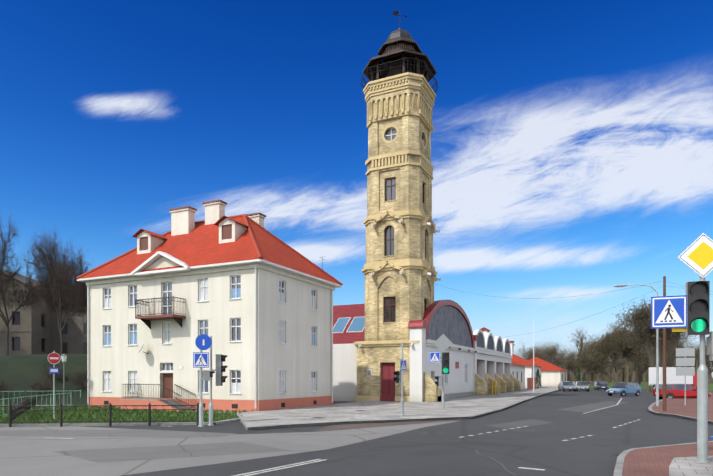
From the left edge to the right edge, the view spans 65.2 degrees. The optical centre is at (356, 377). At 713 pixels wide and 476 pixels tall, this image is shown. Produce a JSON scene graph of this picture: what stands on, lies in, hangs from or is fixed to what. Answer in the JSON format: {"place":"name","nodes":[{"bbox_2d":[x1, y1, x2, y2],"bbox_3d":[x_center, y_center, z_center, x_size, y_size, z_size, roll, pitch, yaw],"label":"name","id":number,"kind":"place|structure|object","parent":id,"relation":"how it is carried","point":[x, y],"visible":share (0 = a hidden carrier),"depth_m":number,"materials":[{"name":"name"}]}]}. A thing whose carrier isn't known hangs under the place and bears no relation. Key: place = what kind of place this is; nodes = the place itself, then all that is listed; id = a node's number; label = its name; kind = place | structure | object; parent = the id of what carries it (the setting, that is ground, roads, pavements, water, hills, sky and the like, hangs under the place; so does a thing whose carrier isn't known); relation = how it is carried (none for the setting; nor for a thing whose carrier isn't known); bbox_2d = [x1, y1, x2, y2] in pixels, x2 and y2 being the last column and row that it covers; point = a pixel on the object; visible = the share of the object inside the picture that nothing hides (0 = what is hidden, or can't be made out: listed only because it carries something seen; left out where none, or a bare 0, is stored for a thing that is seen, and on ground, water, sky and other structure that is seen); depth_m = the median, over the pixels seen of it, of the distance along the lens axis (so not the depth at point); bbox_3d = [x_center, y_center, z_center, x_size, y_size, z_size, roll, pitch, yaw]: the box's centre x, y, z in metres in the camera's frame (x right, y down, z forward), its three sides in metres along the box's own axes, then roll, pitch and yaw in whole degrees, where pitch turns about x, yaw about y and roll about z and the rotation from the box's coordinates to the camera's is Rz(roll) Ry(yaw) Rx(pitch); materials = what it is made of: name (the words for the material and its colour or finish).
{"place":"outdoors","nodes":[
{"label":"outdoors","id":0,"kind":"place"},
{"bbox_2d":[0,354,87,406],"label":"hillside","id":1,"kind":"structure","parent":0,"point":[20,371],"depth_m":49.49,"materials":[{"name":"green plant"}]},
{"bbox_2d":[0,269,86,355],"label":"old building","id":2,"kind":"structure","parent":1,"relation":"on","point":[33,333],"depth_m":75.50,"materials":[{"name":"grey"}]},
{"bbox_2d":[0,215,93,397],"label":"trees","id":3,"kind":"object","parent":1,"relation":"on","point":[59,286],"visible":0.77,"depth_m":58.87,"materials":[{"name":"brown plant"}]},
{"bbox_2d":[0,0,712,377],"label":"sky","id":4,"kind":"structure","parent":0,"point":[572,140],"materials":[{"name":"blue"}]},
{"bbox_2d":[80,382,712,475],"bbox_3d":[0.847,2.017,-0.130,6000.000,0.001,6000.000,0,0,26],"label":"ground","id":5,"kind":"structure","parent":0,"point":[547,449],"depth_m":17.31,"materials":[{"name":"grey asphalt"}]},
{"bbox_2d":[0,404,253,426],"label":"plot grass","id":6,"kind":"structure","parent":5,"relation":"on","point":[222,416],"depth_m":26.79,"materials":[{"name":"green plant"}]},
{"bbox_2d":[0,390,80,416],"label":"green railing","id":7,"kind":"object","parent":6,"relation":"on","point":[25,396],"visible":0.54,"depth_m":34.92,"materials":[{"name":"green metal"}]},
{"bbox_2d":[48,351,60,420],"bbox_3d":[-13.838,0.392,25.480,0.540,3.250,0.076,0,0,-42],"label":"no entry sign","id":8,"kind":"object","parent":6,"relation":"on","point":[54,358],"visible":0.88,"depth_m":25.46,"materials":[{"name":"white"}]},
{"bbox_2d":[61,354,66,407],"bbox_3d":[-19.141,0.227,36.444,0.370,3.580,0.370,0,0,-42],"label":"lantern post","id":9,"kind":"object","parent":6,"relation":"on","point":[63,357],"visible":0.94,"depth_m":36.41,"materials":[{"name":"grey metal"}]},
{"bbox_2d":[0,395,198,426],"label":"iron fence","id":10,"kind":"object","parent":6,"relation":"on","point":[29,404],"visible":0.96,"depth_m":23.08,"materials":[{"name":"grey"}]},
{"bbox_2d":[77,199,341,411],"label":"white house","id":11,"kind":"structure","parent":5,"relation":"on","point":[267,326],"depth_m":34.71,"materials":[{"name":"paint"}]},
{"bbox_2d":[76,214,342,285],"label":"roof","id":12,"kind":"structure","parent":11,"relation":"attached to","point":[198,245],"depth_m":36.28,"materials":[{"name":"red tile"}]},
{"bbox_2d":[193,334,227,426],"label":"traffic signs","id":13,"kind":"object","parent":5,"relation":"on","point":[201,358],"depth_m":22.88,"materials":[{"name":"grey"}]},
{"bbox_2d":[0,401,642,475],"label":"road patches","id":14,"kind":"object","parent":5,"relation":"on","point":[53,451],"visible":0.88,"depth_m":16.03,"materials":[{"name":"grey asphalt"}]},
{"bbox_2d":[333,304,364,343],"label":"roof","id":15,"kind":"structure","parent":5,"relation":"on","point":[348,324],"depth_m":52.82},
{"bbox_2d":[65,398,640,475],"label":"road markings","id":16,"kind":"object","parent":5,"relation":"on","point":[325,459],"visible":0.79,"depth_m":12.73,"materials":[{"name":"paint"}]},
{"bbox_2d":[313,419,461,431],"bbox_3d":[1.471,2.005,25.372,11.135,0.001,3.277,0,0,-41],"label":"paver strip","id":17,"kind":"object","parent":5,"relation":"on","point":[349,426],"visible":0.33,"depth_m":23.82,"materials":[{"name":"grey concrete"}]},
{"bbox_2d":[333,300,520,401],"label":"garage building","id":18,"kind":"structure","parent":5,"relation":"on","point":[480,364],"depth_m":51.04,"materials":[{"name":"white paint"}]},
{"bbox_2d":[236,410,621,474],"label":"road markings","id":19,"kind":"object","parent":5,"relation":"on","point":[507,470],"visible":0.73,"depth_m":15.38,"materials":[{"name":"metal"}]},
{"bbox_2d":[512,360,525,389],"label":"house","id":20,"kind":"structure","parent":5,"relation":"on","point":[518,370],"depth_m":87.24,"materials":[{"name":"white paint"}]},
{"bbox_2d":[509,341,566,388],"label":"houses","id":21,"kind":"structure","parent":5,"relation":"on","point":[550,374],"depth_m":121.14,"materials":[{"name":"paint"}]},
{"bbox_2d":[535,366,585,387],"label":"conifers","id":22,"kind":"object","parent":5,"relation":"on","point":[578,375],"visible":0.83,"depth_m":127.31,"materials":[{"name":"green plant"}]},
{"bbox_2d":[558,381,575,390],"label":"parked car","id":23,"kind":"object","parent":5,"relation":"on","point":[566,385],"visible":1,"depth_m":81.94,"materials":[{"name":"blue paint"}]},
{"bbox_2d":[575,381,589,390],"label":"parked car","id":24,"kind":"object","parent":5,"relation":"on","point":[581,385],"visible":0.9,"depth_m":81.82,"materials":[{"name":"grey paint"}]},
{"bbox_2d":[594,381,608,389],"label":"parked car","id":25,"kind":"object","parent":5,"relation":"on","point":[601,385],"visible":0.92,"depth_m":89.37,"materials":[{"name":"blue paint"}]},
{"bbox_2d":[514,324,712,385],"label":"tree line","id":26,"kind":"object","parent":5,"relation":"on","point":[561,360],"visible":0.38,"depth_m":165.59,"materials":[{"name":"brown plant"}]},
{"bbox_2d":[606,383,641,395],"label":"blue hatchback car","id":27,"kind":"object","parent":5,"relation":"on","point":[623,389],"visible":1,"depth_m":60.81,"materials":[{"name":"blue paint"}]},
{"bbox_2d":[570,296,699,391],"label":"tree","id":28,"kind":"object","parent":5,"relation":"on","point":[625,342],"visible":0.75,"depth_m":94.13,"materials":[{"name":"brown plant"}]},
{"bbox_2d":[567,349,707,381],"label":"woods band","id":29,"kind":"object","parent":5,"relation":"on","point":[622,376],"depth_m":262.49,"materials":[{"name":"plant"}]},
{"bbox_2d":[649,367,696,387],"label":"box truck","id":30,"kind":"object","parent":5,"relation":"on","point":[672,377],"visible":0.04,"depth_m":73.89,"materials":[{"name":"white metal"}]},
{"bbox_2d":[652,384,710,398],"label":"red car","id":31,"kind":"object","parent":5,"relation":"on","point":[675,390],"visible":0.65,"depth_m":50.51,"materials":[{"name":"red paint"}]},
{"bbox_2d":[353,11,440,401],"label":"fire tower","id":32,"kind":"structure","parent":0,"point":[399,271],"depth_m":45.53,"materials":[{"name":"beige brick"}]},
{"bbox_2d":[237,382,575,429],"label":"pavement","id":33,"kind":"structure","parent":0,"point":[467,407],"depth_m":31.18,"materials":[{"name":"grey concrete"}]},
{"bbox_2d":[393,342,406,415],"bbox_3d":[2.126,0.072,27.617,0.551,3.650,0.550,0,0,26],"label":"sign post","id":34,"kind":"object","parent":33,"relation":"on","point":[398,378],"depth_m":27.54,"materials":[{"name":"grey metal"}]},
{"bbox_2d":[429,334,452,408],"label":"traffic light","id":35,"kind":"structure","parent":33,"relation":"on","point":[443,343],"depth_m":34.22,"materials":[{"name":"grey metal"}]},
{"bbox_2d":[533,318,533,390],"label":"flag pole","id":36,"kind":"object","parent":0,"point":[533,354],"visible":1,"depth_m":77.46,"materials":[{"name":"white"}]},
{"bbox_2d":[589,378,712,390],"bbox_3d":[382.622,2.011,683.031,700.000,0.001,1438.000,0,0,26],"label":"grass","id":37,"kind":"structure","parent":0,"point":[643,385],"depth_m":141.91,"materials":[{"name":"green plant"}]},
{"bbox_2d":[613,441,712,475],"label":"sidewalk","id":38,"kind":"structure","parent":0,"point":[674,460],"depth_m":12.38,"materials":[{"name":"red brick"}]},
{"bbox_2d":[651,233,712,462],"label":"traffic light","id":39,"kind":"object","parent":38,"relation":"on","point":[689,312],"visible":0.98,"depth_m":12.30,"materials":[{"name":"white metal"}]},
{"bbox_2d":[648,393,712,423],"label":"sidewalk","id":40,"kind":"structure","parent":0,"point":[676,407],"depth_m":34.02,"materials":[{"name":"red brick"}]},
{"bbox_2d":[614,284,658,405],"bbox_3d":[18.695,-2.208,37.251,2.686,8.190,0.280,0,0,27],"label":"street lamp","id":41,"kind":"object","parent":40,"relation":"on","point":[657,365],"visible":1,"depth_m":36.63,"materials":[{"name":"grey metal"}]},
{"bbox_2d":[663,276,665,410],"bbox_3d":[17.376,-1.913,31.424,0.190,7.600,0.200,0,0,26],"label":"wooden pole","id":42,"kind":"object","parent":40,"relation":"on","point":[664,354],"visible":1,"depth_m":31.35,"materials":[{"name":"brown wood"}]},
{"bbox_2d":[318,256,710,337],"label":"overhead wires","id":43,"kind":"object","parent":42,"relation":"attached to","point":[523,298],"visible":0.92,"depth_m":38.72,"materials":[{"name":"grey metal"}]},
{"bbox_2d":[676,343,694,405],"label":"signs","id":44,"kind":"object","parent":40,"relation":"on","point":[685,371],"visible":1,"depth_m":37.66,"materials":[{"name":"grey metal"}]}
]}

